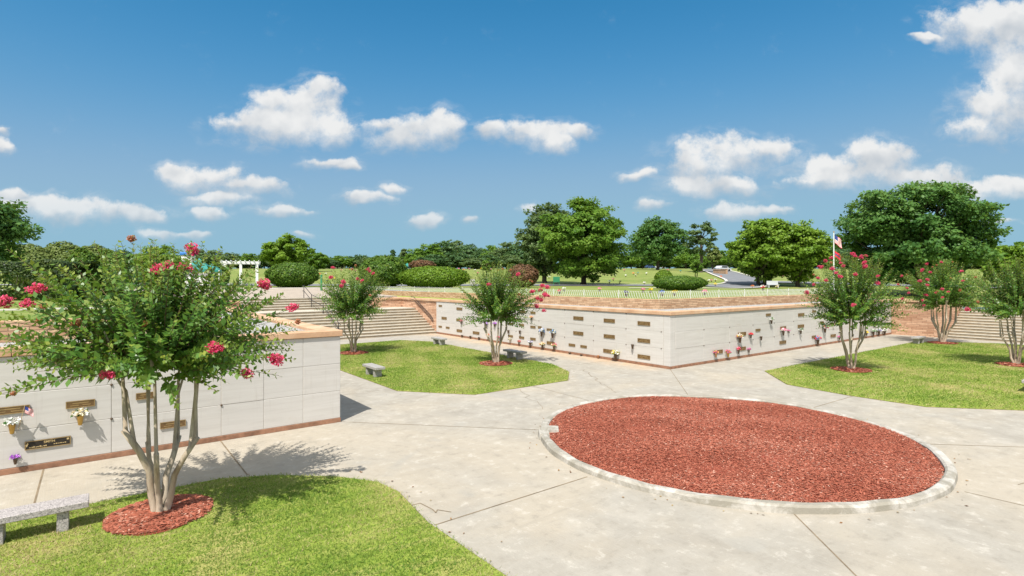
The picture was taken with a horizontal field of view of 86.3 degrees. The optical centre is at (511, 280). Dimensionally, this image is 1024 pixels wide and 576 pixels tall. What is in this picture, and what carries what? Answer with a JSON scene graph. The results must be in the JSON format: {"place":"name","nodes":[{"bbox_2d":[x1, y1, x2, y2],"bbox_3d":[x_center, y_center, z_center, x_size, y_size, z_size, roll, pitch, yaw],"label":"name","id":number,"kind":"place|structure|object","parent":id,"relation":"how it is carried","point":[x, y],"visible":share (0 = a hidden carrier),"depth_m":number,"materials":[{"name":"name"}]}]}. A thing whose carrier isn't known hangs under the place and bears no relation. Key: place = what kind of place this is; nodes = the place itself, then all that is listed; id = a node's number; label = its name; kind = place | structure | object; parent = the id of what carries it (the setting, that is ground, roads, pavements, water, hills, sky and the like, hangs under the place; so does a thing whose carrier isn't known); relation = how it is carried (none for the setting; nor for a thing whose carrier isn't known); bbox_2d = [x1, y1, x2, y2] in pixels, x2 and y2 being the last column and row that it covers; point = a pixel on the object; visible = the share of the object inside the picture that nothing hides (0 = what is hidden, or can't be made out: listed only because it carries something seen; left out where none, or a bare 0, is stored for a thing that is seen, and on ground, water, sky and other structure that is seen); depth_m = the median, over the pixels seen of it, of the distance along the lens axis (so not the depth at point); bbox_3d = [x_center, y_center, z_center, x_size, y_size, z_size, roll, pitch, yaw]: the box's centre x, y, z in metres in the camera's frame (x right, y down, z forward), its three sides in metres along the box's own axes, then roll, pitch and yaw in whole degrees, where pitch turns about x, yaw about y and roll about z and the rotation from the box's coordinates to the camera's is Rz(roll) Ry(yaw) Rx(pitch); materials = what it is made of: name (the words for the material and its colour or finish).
{"place":"outdoors","nodes":[
{"label":"outdoors","id":0,"kind":"place"},
{"bbox_2d":[0,472,509,575],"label":"lawn","id":1,"kind":"structure","parent":0,"point":[279,556],"depth_m":7.81,"materials":[{"name":"green plant"}]},
{"bbox_2d":[0,493,88,544],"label":"stone bench","id":2,"kind":"object","parent":1,"relation":"on","point":[61,508],"visible":0.93,"depth_m":8.06,"materials":[{"name":"grey stone"}]},
{"bbox_2d":[0,235,300,512],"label":"crepe myrtle","id":3,"kind":"object","parent":1,"relation":"on","point":[166,329],"visible":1,"depth_m":8.26,"materials":[{"name":"green plant"}]},
{"bbox_2d":[103,495,213,535],"bbox_3d":[-5.673,3.731,8.729,1.480,0.038,1.503,0,0,0],"label":"mulch ring","id":4,"kind":"object","parent":1,"relation":"on","point":[158,531],"visible":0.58,"depth_m":8.29,"materials":[{"name":"red wood"}]},
{"bbox_2d":[101,494,212,534],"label":"mulch chips","id":5,"kind":"object","parent":4,"relation":"on","point":[148,518],"visible":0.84,"depth_m":8.54,"materials":[{"name":"red wood"}]},
{"bbox_2d":[134,288,396,300],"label":"terrace","id":6,"kind":"structure","parent":0,"point":[294,293],"depth_m":45.92,"materials":[{"name":"beige concrete"}]},
{"bbox_2d":[2,287,347,290],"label":"terrace kerb","id":7,"kind":"structure","parent":6,"relation":"on","point":[288,288],"depth_m":56.43,"materials":[{"name":"concrete"}]},
{"bbox_2d":[186,258,214,286],"bbox_3d":[-29.792,-0.622,52.000,2.302,3.089,2.302,0,0,-20],"label":"canopy tent","id":8,"kind":"object","parent":6,"relation":"on","point":[203,270],"visible":0.05,"depth_m":51.27,"materials":[{"name":"teal fabric"}]},
{"bbox_2d":[340,340,569,394],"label":"lawn","id":9,"kind":"structure","parent":0,"point":[451,379],"depth_m":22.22,"materials":[{"name":"green plant"}]},
{"bbox_2d":[312,264,392,352],"bbox_3d":[-8.206,1.447,28.217,3.879,4.647,4.181,0,0,0],"label":"crepe myrtle","id":10,"kind":"object","parent":9,"relation":"on","point":[343,297],"visible":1,"depth_m":27.70,"materials":[{"name":"green plant"}]},
{"bbox_2d":[362,363,384,376],"bbox_3d":[-5.459,3.545,21.542,0.400,0.430,1.300,0,0,-37],"label":"stone bench","id":11,"kind":"object","parent":9,"relation":"on","point":[375,370],"visible":0.86,"depth_m":21.26,"materials":[{"name":"grey stone"}]},
{"bbox_2d":[431,337,446,344],"bbox_3d":[-4.273,3.545,32.013,0.400,0.430,1.200,0,0,-37],"label":"stone bench","id":12,"kind":"object","parent":9,"relation":"on","point":[439,340],"visible":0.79,"depth_m":31.74,"materials":[{"name":"grey stone"}]},
{"bbox_2d":[454,262,549,363],"bbox_3d":[-0.715,1.426,24.689,4.032,4.689,4.078,0,0,-29],"label":"crepe myrtle","id":13,"kind":"object","parent":9,"relation":"on","point":[500,304],"visible":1,"depth_m":24.18,"materials":[{"name":"green plant"}]},
{"bbox_2d":[503,349,526,359],"bbox_3d":[0.136,3.545,26.194,0.400,0.430,1.400,0,0,-37],"label":"stone bench","id":14,"kind":"object","parent":9,"relation":"on","point":[519,353],"visible":0.88,"depth_m":26.01,"materials":[{"name":"grey stone"}]},
{"bbox_3d":[-8.216,3.731,28.195,1.496,0.038,1.488,0,0,0],"label":"mulch ring","id":15,"kind":"object","parent":9,"relation":"on","visible":0},
{"bbox_2d":[340,350,368,353],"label":"mulch chips","id":16,"kind":"object","parent":15,"relation":"on","point":[356,352],"visible":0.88,"depth_m":28.01,"materials":[{"name":"red wood"}]},
{"bbox_3d":[-0.721,3.731,24.577,1.500,0.038,1.485,0,0,0],"label":"mulch ring","id":17,"kind":"object","parent":9,"relation":"on","visible":0},
{"bbox_2d":[479,360,512,365],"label":"mulch chips","id":18,"kind":"object","parent":17,"relation":"on","point":[493,363],"visible":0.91,"depth_m":24.42,"materials":[{"name":"red wood"}]},
{"bbox_2d":[0,327,1023,575],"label":"plaza","id":19,"kind":"structure","parent":0,"point":[458,461],"depth_m":10.26,"materials":[{"name":"concrete"}]},
{"bbox_2d":[0,307,342,475],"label":"mausoleum","id":20,"kind":"structure","parent":19,"relation":"on","point":[303,391],"depth_m":12.32,"materials":[{"name":"white stone"}]},
{"bbox_2d":[3,417,20,433],"bbox_3d":[-9.637,2.785,10.528,0.306,0.329,0.282,0,0,-37],"label":"flower vase","id":21,"kind":"object","parent":20,"relation":"attached to","point":[12,422],"visible":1,"depth_m":10.49,"materials":[{"name":"gold metal"}]},
{"bbox_2d":[18,405,33,428],"bbox_3d":[-9.455,2.639,10.617,0.236,0.463,0.045,0,0,-29],"label":"flag","id":22,"kind":"object","parent":21,"relation":"in","point":[29,411],"visible":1,"depth_m":10.62,"materials":[{"name":"multicoloured fabric"}]},
{"bbox_2d":[70,406,89,424],"bbox_3d":[-8.814,2.758,11.148,0.327,0.372,0.326,0,0,-37],"label":"flower vase","id":23,"kind":"object","parent":20,"relation":"attached to","point":[82,412],"visible":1,"depth_m":11.11,"materials":[{"name":"gold metal"}]},
{"bbox_2d":[240,297,436,339],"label":"staircase","id":24,"kind":"structure","parent":19,"relation":"on","point":[305,312],"depth_m":37.95,"materials":[{"name":"concrete"}]},
{"bbox_2d":[302,285,340,328],"bbox_3d":[-13.286,1.965,37.795,0.120,3.271,7.946,0,0,-37],"label":"handrail","id":25,"kind":"object","parent":24,"relation":"on","point":[321,305],"visible":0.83,"depth_m":37.43,"materials":[{"name":"metal"}]},
{"bbox_2d":[370,297,436,330],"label":"retaining wall","id":26,"kind":"structure","parent":19,"relation":"on","point":[429,307],"depth_m":41.35,"materials":[{"name":"beige stone"}]},
{"bbox_2d":[33,341,1023,575],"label":"paving joints","id":27,"kind":"object","parent":19,"relation":"on","point":[37,491],"visible":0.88,"depth_m":10.22,"materials":[{"name":"grey concrete"}]},
{"bbox_2d":[350,289,910,368],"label":"mausoleum","id":28,"kind":"structure","parent":19,"relation":"on","point":[672,333],"depth_m":27.70,"materials":[{"name":"white stone"}]},
{"bbox_2d":[372,286,827,298],"bbox_3d":[5.089,0.690,51.079,26.196,0.440,41.196,0,0,-37],"label":"wire fence","id":29,"kind":"object","parent":28,"relation":"on","point":[658,294],"visible":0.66,"depth_m":31.68,"materials":[{"name":"white metal"}]},
{"bbox_2d":[538,394,957,513],"bbox_3d":[5.072,3.635,13.144,8.811,0.229,8.800,0,0,-37],"label":"mulch bed","id":30,"kind":"object","parent":19,"relation":"on","point":[758,455],"visible":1,"depth_m":11.38,"materials":[{"name":"red wood"}]},
{"bbox_2d":[891,299,961,336],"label":"retaining wall","id":31,"kind":"structure","parent":19,"relation":"on","point":[919,323],"depth_m":37.21,"materials":[{"name":"beige brick"}]},
{"bbox_2d":[0,268,1023,320],"bbox_3d":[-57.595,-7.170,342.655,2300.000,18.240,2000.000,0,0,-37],"label":"terrain","id":32,"kind":"structure","parent":0,"point":[641,277],"depth_m":70.50,"materials":[{"name":"green plant"}]},
{"bbox_2d":[0,197,43,283],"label":"shade tree","id":33,"kind":"object","parent":32,"relation":"on","point":[13,230],"visible":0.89,"depth_m":36.67,"materials":[{"name":"green plant"}]},
{"bbox_2d":[1,243,52,286],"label":"rounded bush","id":34,"kind":"object","parent":32,"relation":"on","point":[30,248],"visible":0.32,"depth_m":59.12,"materials":[{"name":"green plant"}]},
{"bbox_2d":[0,258,98,300],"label":"clipped hedge","id":35,"kind":"object","parent":32,"relation":"on","point":[18,267],"visible":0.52,"depth_m":26.43,"materials":[{"name":"green plant"}]},
{"bbox_2d":[37,240,80,284],"bbox_3d":[-51.053,-1.866,61.996,5.286,5.465,4.008,0,0,0],"label":"rounded bush","id":36,"kind":"object","parent":32,"relation":"on","point":[58,248],"visible":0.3,"depth_m":60.98,"materials":[{"name":"green plant"}]},
{"bbox_2d":[65,247,100,290],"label":"rounded bush","id":37,"kind":"object","parent":32,"relation":"on","point":[85,252],"visible":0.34,"depth_m":29.76,"materials":[{"name":"green plant"}]},
{"bbox_2d":[79,243,111,272],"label":"rounded bush","id":38,"kind":"object","parent":32,"relation":"on","point":[92,248],"visible":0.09,"depth_m":63.54,"materials":[{"name":"green plant"}]},
{"bbox_2d":[95,249,133,295],"bbox_3d":[-22.790,-0.375,30.998,2.390,2.848,1.805,0,0,0],"label":"rounded bush","id":39,"kind":"object","parent":32,"relation":"on","point":[108,251],"visible":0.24,"depth_m":30.60,"materials":[{"name":"green plant"}]},
{"bbox_2d":[130,244,181,283],"bbox_3d":[-35.463,-1.327,54.913,5.121,4.836,4.713,0,0,-27],"label":"shade tree","id":40,"kind":"object","parent":32,"relation":"on","point":[164,249],"visible":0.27,"depth_m":54.41,"materials":[{"name":"green plant"}]},
{"bbox_2d":[197,249,211,263],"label":"woodland tree","id":41,"kind":"object","parent":32,"relation":"on","point":[208,259],"visible":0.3,"depth_m":209.24,"materials":[{"name":"green plant"}]},
{"bbox_2d":[205,250,224,265],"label":"woodland tree","id":42,"kind":"object","parent":32,"relation":"on","point":[211,252],"visible":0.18,"depth_m":222.28,"materials":[{"name":"green plant"}]},
{"bbox_2d":[212,265,229,286],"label":"clipped bush","id":43,"kind":"object","parent":32,"relation":"on","point":[228,279],"visible":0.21,"depth_m":65.74,"materials":[{"name":"green plant"}]},
{"bbox_2d":[215,252,239,266],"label":"woodland tree","id":44,"kind":"object","parent":32,"relation":"on","point":[228,256],"visible":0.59,"depth_m":213.59,"materials":[{"name":"green plant"}]},
{"bbox_2d":[220,260,259,285],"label":"pergola","id":45,"kind":"object","parent":32,"relation":"on","point":[240,262],"visible":0.61,"depth_m":69.89,"materials":[{"name":"white paint"}]},
{"bbox_2d":[237,253,260,268],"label":"woodland tree","id":46,"kind":"object","parent":32,"relation":"on","point":[250,257],"visible":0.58,"depth_m":218.28,"materials":[{"name":"green plant"}]},
{"bbox_2d":[259,233,315,272],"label":"shade tree","id":47,"kind":"object","parent":32,"relation":"on","point":[285,249],"visible":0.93,"depth_m":115.86,"materials":[{"name":"green plant"}]},
{"bbox_2d":[264,261,319,287],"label":"clipped bush","id":48,"kind":"object","parent":32,"relation":"on","point":[278,275],"visible":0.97,"depth_m":60.55,"materials":[{"name":"green plant"}]},
{"bbox_2d":[307,252,329,270],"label":"shade tree","id":49,"kind":"object","parent":32,"relation":"on","point":[321,259],"visible":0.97,"depth_m":133.97,"materials":[{"name":"green plant"}]},
{"bbox_2d":[319,259,342,268],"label":"woodland tree","id":50,"kind":"object","parent":32,"relation":"on","point":[335,264],"visible":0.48,"depth_m":198.55,"materials":[{"name":"green plant"}]},
{"bbox_2d":[330,255,353,268],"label":"woodland tree","id":51,"kind":"object","parent":32,"relation":"on","point":[343,260],"visible":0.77,"depth_m":203.10,"materials":[{"name":"green plant"}]},
{"bbox_2d":[357,254,407,286],"bbox_3d":[-14.601,-1.066,62.090,5.830,3.889,5.371,0,0,0],"label":"rounded bush","id":52,"kind":"object","parent":32,"relation":"on","point":[381,264],"visible":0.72,"depth_m":60.25,"materials":[{"name":"green plant"}]},
{"bbox_2d":[0,269,766,287],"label":"drive","id":53,"kind":"structure","parent":32,"relation":"on","point":[736,280],"depth_m":77.15,"materials":[{"name":"asphalt"}]},
{"bbox_2d":[401,248,428,262],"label":"woodland tree","id":54,"kind":"object","parent":32,"relation":"on","point":[410,256],"visible":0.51,"depth_m":188.36,"materials":[{"name":"green plant"}]},
{"bbox_2d":[408,260,435,267],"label":"rounded bush","id":55,"kind":"object","parent":32,"relation":"on","point":[417,263],"visible":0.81,"depth_m":148.17,"materials":[{"name":"plant"}]},
{"bbox_2d":[413,244,445,258],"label":"woodland tree","id":56,"kind":"object","parent":32,"relation":"on","point":[430,250],"visible":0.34,"depth_m":193.20,"materials":[{"name":"green plant"}]},
{"bbox_2d":[396,265,471,287],"bbox_3d":[-8.347,-0.387,57.979,8.149,2.516,3.496,0,0,0],"label":"clipped hedge","id":57,"kind":"object","parent":32,"relation":"on","point":[416,278],"visible":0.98,"depth_m":56.93,"materials":[{"name":"green plant"}]},
{"bbox_2d":[422,254,446,266],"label":"woodland tree","id":58,"kind":"object","parent":32,"relation":"on","point":[440,260],"visible":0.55,"depth_m":178.58,"materials":[{"name":"green plant"}]},
{"bbox_2d":[432,240,457,266],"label":"woodland tree","id":59,"kind":"object","parent":32,"relation":"on","point":[445,248],"visible":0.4,"depth_m":198.05,"materials":[{"name":"green plant"}]},
{"bbox_2d":[440,239,464,267],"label":"woodland tree","id":60,"kind":"object","parent":32,"relation":"on","point":[457,243],"visible":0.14,"depth_m":202.96,"materials":[{"name":"green plant"}]},
{"bbox_2d":[445,252,474,268],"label":"woodland tree","id":61,"kind":"object","parent":32,"relation":"on","point":[455,260],"visible":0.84,"depth_m":178.49,"materials":[{"name":"green plant"}]},
{"bbox_2d":[453,243,477,268],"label":"woodland tree","id":62,"kind":"object","parent":32,"relation":"on","point":[469,249],"visible":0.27,"depth_m":197.83,"materials":[{"name":"green plant"}]},
{"bbox_2d":[460,258,487,268],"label":"woodland tree","id":63,"kind":"object","parent":32,"relation":"on","point":[474,263],"visible":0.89,"depth_m":170.21,"materials":[{"name":"green plant"}]},
{"bbox_2d":[470,248,486,258],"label":"woodland tree","id":64,"kind":"object","parent":32,"relation":"on","point":[477,253],"visible":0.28,"depth_m":192.75,"materials":[{"name":"green plant"}]},
{"bbox_2d":[482,258,491,277],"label":"shade tree","id":65,"kind":"object","parent":32,"relation":"on","point":[486,262],"visible":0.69,"depth_m":89.76,"materials":[{"name":"green plant"}]},
{"bbox_2d":[480,245,497,267],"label":"woodland tree","id":66,"kind":"object","parent":32,"relation":"on","point":[491,248],"visible":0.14,"depth_m":188.55,"materials":[{"name":"green plant"}]},
{"bbox_2d":[479,254,500,268],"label":"woodland tree","id":67,"kind":"object","parent":32,"relation":"on","point":[494,259],"visible":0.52,"depth_m":173.21,"materials":[{"name":"green plant"}]},
{"bbox_2d":[485,241,518,267],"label":"woodland tree","id":68,"kind":"object","parent":32,"relation":"on","point":[498,252],"visible":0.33,"depth_m":182.87,"materials":[{"name":"green plant"}]},
{"bbox_2d":[502,244,519,259],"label":"woodland tree","id":69,"kind":"object","parent":32,"relation":"on","point":[513,252],"visible":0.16,"depth_m":178.43,"materials":[{"name":"green plant"}]},
{"bbox_2d":[498,254,524,266],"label":"woodland tree","id":70,"kind":"object","parent":32,"relation":"on","point":[506,260],"visible":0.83,"depth_m":168.04,"materials":[{"name":"green plant"}]},
{"bbox_2d":[506,263,538,286],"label":"rounded bush","id":71,"kind":"object","parent":32,"relation":"on","point":[531,272],"visible":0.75,"depth_m":60.08,"materials":[{"name":"brown plant"}]},
{"bbox_2d":[318,270,727,283],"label":"drive kerb","id":72,"kind":"structure","parent":32,"relation":"on","point":[726,280],"depth_m":79.10,"materials":[{"name":"concrete"}]},
{"bbox_2d":[514,202,570,282],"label":"shade tree","id":73,"kind":"object","parent":32,"relation":"on","point":[534,258],"visible":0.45,"depth_m":78.69,"materials":[{"name":"green plant"}]},
{"bbox_2d":[533,196,631,284],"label":"shade tree","id":74,"kind":"object","parent":32,"relation":"on","point":[581,234],"visible":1,"depth_m":69.53,"materials":[{"name":"green plant"}]},
{"bbox_2d":[620,253,641,268],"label":"woodland tree","id":75,"kind":"object","parent":32,"relation":"on","point":[630,261],"visible":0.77,"depth_m":199.34,"materials":[{"name":"green plant"}]},
{"bbox_2d":[624,215,688,269],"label":"shade tree","id":76,"kind":"object","parent":32,"relation":"on","point":[662,247],"visible":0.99,"depth_m":146.81,"materials":[{"name":"green plant"}]},
{"bbox_2d":[654,270,671,279],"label":"clipped bush","id":77,"kind":"object","parent":32,"relation":"on","point":[661,273],"visible":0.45,"depth_m":65.54,"materials":[{"name":"green plant"}]},
{"bbox_2d":[654,257,674,268],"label":"woodland tree","id":78,"kind":"object","parent":32,"relation":"on","point":[665,263],"visible":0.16,"depth_m":217.72,"materials":[{"name":"green plant"}]},
{"bbox_2d":[654,260,682,268],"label":"woodland tree","id":79,"kind":"object","parent":32,"relation":"on","point":[674,264],"visible":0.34,"depth_m":227.48,"materials":[{"name":"green plant"}]},
{"bbox_2d":[651,275,708,289],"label":"clipped bush","id":80,"kind":"object","parent":32,"relation":"on","point":[677,282],"visible":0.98,"depth_m":48.86,"materials":[{"name":"green plant"}]},
{"bbox_2d":[672,247,698,268],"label":"woodland tree","id":81,"kind":"object","parent":32,"relation":"on","point":[681,259],"visible":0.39,"depth_m":209.98,"materials":[{"name":"green plant"}]},
{"bbox_2d":[689,259,705,276],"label":"shade tree","id":82,"kind":"object","parent":32,"relation":"on","point":[694,268],"visible":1,"depth_m":87.69,"materials":[{"name":"green plant"}]},
{"bbox_2d":[684,251,710,264],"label":"woodland tree","id":83,"kind":"object","parent":32,"relation":"on","point":[689,258],"visible":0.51,"depth_m":194.38,"materials":[{"name":"green plant"}]},
{"bbox_2d":[682,221,719,271],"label":"shade tree","id":84,"kind":"object","parent":32,"relation":"on","point":[700,240],"visible":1,"depth_m":128.88,"materials":[{"name":"green plant"}]},
{"bbox_2d":[705,246,722,268],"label":"shade tree","id":85,"kind":"object","parent":32,"relation":"on","point":[712,255],"visible":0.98,"depth_m":174.01,"materials":[{"name":"green plant"}]},
{"bbox_2d":[706,250,729,265],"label":"woodland tree","id":86,"kind":"object","parent":32,"relation":"on","point":[723,260],"visible":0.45,"depth_m":198.16,"materials":[{"name":"green plant"}]},
{"bbox_2d":[713,269,727,273],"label":"garden wall","id":87,"kind":"structure","parent":32,"relation":"on","point":[721,271],"depth_m":119.83,"materials":[{"name":"beige brick"}]},
{"bbox_2d":[724,218,803,285],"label":"shade tree","id":88,"kind":"object","parent":32,"relation":"on","point":[751,249],"visible":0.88,"depth_m":75.68,"materials":[{"name":"green plant"}]},
{"bbox_2d":[765,219,838,286],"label":"shade tree","id":89,"kind":"object","parent":32,"relation":"on","point":[816,245],"visible":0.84,"depth_m":73.62,"materials":[{"name":"green plant"}]},
{"bbox_2d":[834,252,850,268],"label":"woodland tree","id":90,"kind":"object","parent":32,"relation":"on","point":[846,254],"visible":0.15,"depth_m":181.35,"materials":[{"name":"green plant"}]},
{"bbox_2d":[746,280,1001,287],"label":"drive","id":91,"kind":"structure","parent":32,"relation":"on","point":[832,283],"depth_m":83.35,"materials":[{"name":"asphalt"}]},
{"bbox_2d":[831,180,1013,295],"bbox_3d":[43.912,-4.707,59.906,17.062,13.266,15.067,0,0,0],"label":"shade tree","id":92,"kind":"object","parent":32,"relation":"on","point":[908,234],"visible":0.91,"depth_m":56.28,"materials":[{"name":"green plant"}]},
{"bbox_2d":[979,243,1023,283],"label":"shade tree","id":93,"kind":"object","parent":32,"relation":"on","point":[1016,250],"visible":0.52,"depth_m":73.79,"materials":[{"name":"green plant"}]},
{"bbox_2d":[0,0,1023,321],"label":"sky","id":94,"kind":"structure","parent":0,"point":[370,128],"materials":[{"name":"blue"}]},
{"bbox_2d":[765,341,1023,409],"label":"lawn","id":95,"kind":"structure","parent":0,"point":[922,387],"depth_m":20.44,"materials":[{"name":"green plant"}]},
{"bbox_2d":[833,367,868,372],"bbox_3d":[14.250,3.731,22.852,1.480,0.038,1.502,0,0,0],"label":"mulch ring","id":96,"kind":"object","parent":95,"relation":"on","point":[851,372],"visible":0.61,"depth_m":22.43,"materials":[{"name":"red wood"}]},
{"bbox_2d":[831,366,871,372],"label":"mulch chips","id":97,"kind":"object","parent":96,"relation":"on","point":[847,369],"visible":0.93,"depth_m":22.63,"materials":[{"name":"red wood"}]},
{"bbox_2d":[795,252,916,368],"bbox_3d":[14.240,1.287,22.886,4.419,4.966,4.326,0,0,0],"label":"crepe myrtle","id":98,"kind":"object","parent":95,"relation":"on","point":[854,301],"visible":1,"depth_m":22.40,"materials":[{"name":"green plant"}]},
{"bbox_2d":[911,336,925,343],"bbox_3d":[24.273,3.545,32.620,1.300,0.430,0.400,0,0,-37],"label":"stone bench","id":99,"kind":"object","parent":95,"relation":"on","point":[918,339],"visible":0.87,"depth_m":32.38,"materials":[{"name":"grey stone"}]},
{"bbox_2d":[895,259,994,341],"bbox_3d":[25.813,1.215,32.708,5.115,5.109,5.020,0,0,0],"label":"crepe myrtle","id":100,"kind":"object","parent":95,"relation":"on","point":[934,293],"visible":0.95,"depth_m":32.33,"materials":[{"name":"green plant"}]},
{"bbox_2d":[956,255,1023,363],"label":"crepe myrtle","id":101,"kind":"object","parent":95,"relation":"on","point":[1014,294],"visible":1,"depth_m":24.13,"materials":[{"name":"green plant"}]},
{"bbox_3d":[22.365,3.731,24.244,1.503,0.038,1.481,0,0,0],"label":"mulch ring","id":102,"kind":"object","parent":95,"relation":"on","visible":0},
{"bbox_2d":[994,361,1023,366],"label":"mulch chips","id":103,"kind":"object","parent":102,"relation":"on","point":[1011,364],"visible":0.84,"depth_m":24.11,"materials":[{"name":"red wood"}]},
{"bbox_2d":[947,309,1023,342],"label":"staircase","id":104,"kind":"structure","parent":0,"point":[976,330],"depth_m":35.45,"materials":[{"name":"concrete"}]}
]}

